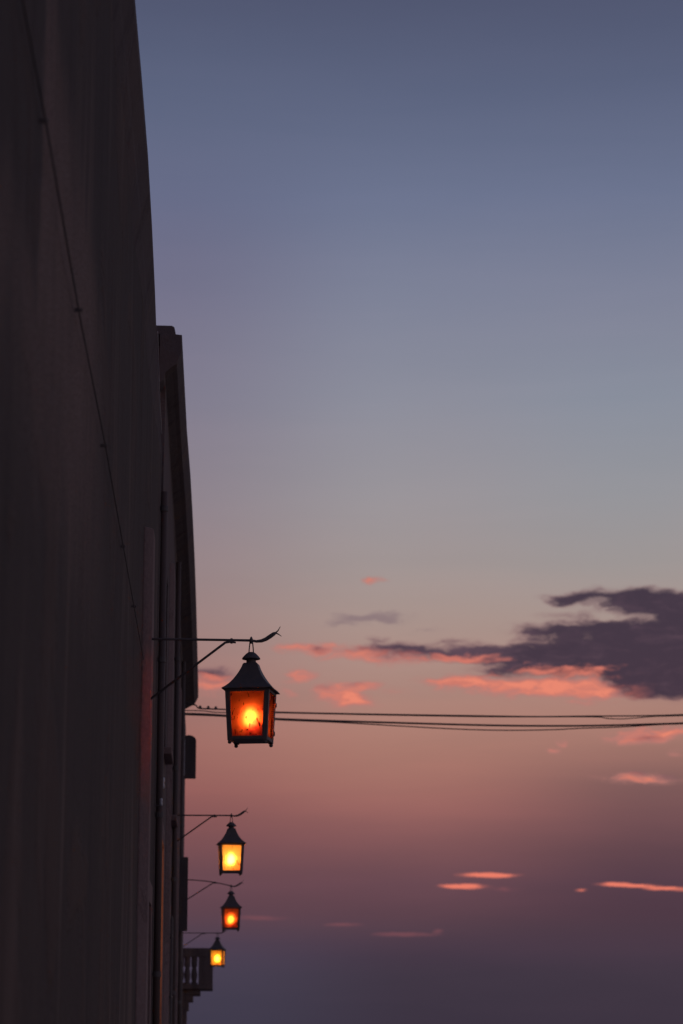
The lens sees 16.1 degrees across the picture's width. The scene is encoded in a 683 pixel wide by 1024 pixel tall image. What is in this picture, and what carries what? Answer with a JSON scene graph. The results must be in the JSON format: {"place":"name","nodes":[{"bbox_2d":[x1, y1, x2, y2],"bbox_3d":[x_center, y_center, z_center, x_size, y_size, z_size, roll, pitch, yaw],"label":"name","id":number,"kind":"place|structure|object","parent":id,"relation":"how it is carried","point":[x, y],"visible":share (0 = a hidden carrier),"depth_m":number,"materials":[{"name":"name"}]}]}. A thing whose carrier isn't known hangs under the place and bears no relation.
{"place":"outdoors","nodes":[
{"label":"outdoors","id":0,"kind":"place"},
{"bbox_2d":[135,0,682,1023],"label":"sky","id":1,"kind":"structure","parent":0,"point":[418,264],"materials":[{"name":"blue"}]},
{"bbox_3d":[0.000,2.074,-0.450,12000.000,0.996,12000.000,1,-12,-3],"label":"ground","id":2,"kind":"structure","parent":0,"visible":0},
{"bbox_2d":[0,0,167,1023],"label":"town house","id":3,"kind":"structure","parent":2,"relation":"on","point":[81,731],"depth_m":8.89,"materials":[{"name":"paint"}]},
{"bbox_2d":[21,0,143,659],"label":"wall cable","id":4,"kind":"object","parent":3,"relation":"attached to","point":[45,121],"depth_m":7.98,"materials":[{"name":"metal"}]},
{"bbox_2d":[151,626,280,699],"bbox_3d":[-0.899,1.087,16.521,0.978,0.629,0.064,1,-12,-3],"label":"wall bracket","id":5,"kind":"object","parent":3,"relation":"attached to","point":[266,638],"depth_m":16.55,"materials":[{"name":"metal"}]},
{"bbox_2d":[222,637,279,747],"bbox_3d":[-0.619,1.220,16.507,0.347,0.750,0.347,-2,-12,8],"label":"lantern","id":6,"kind":"object","parent":5,"relation":"hanging from","point":[251,692],"visible":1,"depth_m":16.36,"materials":[{"name":"metal"}]},
{"bbox_2d":[152,325,197,1023],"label":"town house","id":7,"kind":"structure","parent":2,"relation":"on","point":[181,622],"depth_m":25.57,"materials":[{"name":"paint"}]},
{"bbox_2d":[164,747,172,764],"bbox_3d":[-1.768,1.516,23.452,0.285,1.770,0.920,1,-12,-3],"label":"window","id":8,"kind":"structure","parent":7,"relation":"in","point":[168,754],"depth_m":23.02,"materials":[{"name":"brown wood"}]},
{"bbox_2d":[169,916,173,1023],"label":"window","id":9,"kind":"structure","parent":7,"relation":"in","point":[172,920],"depth_m":26.07,"materials":[{"name":"wood"}]},
{"bbox_2d":[171,815,177,828],"bbox_3d":[-2.049,2.673,28.309,0.285,1.970,1.120,1,-12,-3],"label":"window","id":10,"kind":"structure","parent":7,"relation":"in","point":[174,822],"depth_m":27.69,"materials":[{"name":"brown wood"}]},
{"bbox_2d":[181,961,181,1023],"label":"window","id":11,"kind":"structure","parent":7,"relation":"in","point":[181,961],"depth_m":38.44,"materials":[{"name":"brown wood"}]},
{"bbox_2d":[178,857,187,930],"bbox_3d":[-2.368,5.681,35.958,0.163,1.088,0.053,1,-12,-3],"label":"shutter","id":12,"kind":"object","parent":7,"relation":"attached to","point":[183,889],"visible":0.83,"depth_m":35.94,"materials":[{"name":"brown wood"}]},
{"bbox_2d":[184,735,195,778],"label":"sign board","id":13,"kind":"object","parent":7,"relation":"attached to","point":[189,756],"visible":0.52,"depth_m":42.57,"materials":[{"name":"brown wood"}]},
{"bbox_2d":[177,809,247,841],"bbox_3d":[-1.615,3.868,29.507,0.954,0.531,0.064,1,-12,-3],"label":"wall bracket","id":14,"kind":"object","parent":7,"relation":"attached to","point":[237,815],"depth_m":29.53,"materials":[{"name":"metal"}]},
{"bbox_2d":[216,813,245,875],"bbox_3d":[-1.346,4.049,29.482,0.347,0.750,0.347,1,-12,-6],"label":"lantern","id":15,"kind":"object","parent":14,"relation":"hanging from","point":[231,843],"visible":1,"depth_m":29.33,"materials":[{"name":"metal"}]},
{"bbox_2d":[188,879,242,898],"bbox_3d":[-2.114,6.153,39.129,1.071,0.540,0.064,1,-12,-3],"label":"wall bracket","id":16,"kind":"object","parent":7,"relation":"attached to","point":[214,882],"depth_m":39.16,"materials":[{"name":"metal"}]},
{"bbox_2d":[220,884,241,930],"bbox_3d":[-1.787,6.398,39.093,0.347,0.750,0.347,1,-12,-5],"label":"lantern","id":17,"kind":"object","parent":16,"relation":"hanging from","point":[231,907],"visible":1,"depth_m":38.94,"materials":[{"name":"metal"}]},
{"bbox_2d":[185,714,678,730],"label":"overhead cable","id":18,"kind":"object","parent":7,"relation":"attached to","point":[454,728],"visible":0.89,"depth_m":43.72,"materials":[{"name":"rubber"}]},
{"bbox_2d":[185,713,682,726],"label":"overhead cable","id":19,"kind":"object","parent":7,"relation":"attached to","point":[453,723],"visible":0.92,"depth_m":43.74,"materials":[{"name":"rubber"}]},
{"bbox_2d":[185,702,682,716],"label":"overhead cable","id":20,"kind":"object","parent":7,"relation":"attached to","point":[208,707],"visible":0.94,"depth_m":43.76,"materials":[{"name":"rubber"}]},
{"bbox_2d":[185,710,682,718],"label":"overhead cable","id":21,"kind":"object","parent":7,"relation":"attached to","point":[435,716],"visible":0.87,"depth_m":43.41,"materials":[{"name":"rubber"}]},
{"bbox_2d":[182,948,212,1023],"bbox_3d":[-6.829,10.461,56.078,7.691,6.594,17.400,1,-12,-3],"label":"balcony","id":22,"kind":"structure","parent":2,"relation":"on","point":[205,981],"depth_m":59.26,"materials":[{"name":"black metal"}]},
{"bbox_2d":[183,930,225,946],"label":"wall bracket","id":23,"kind":"object","parent":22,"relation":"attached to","point":[201,934],"depth_m":51.17,"materials":[{"name":"metal"}]},
{"bbox_2d":[208,932,225,967],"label":"lantern","id":24,"kind":"object","parent":23,"relation":"hanging from","point":[217,951],"visible":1,"depth_m":50.99,"materials":[{"name":"metal"}]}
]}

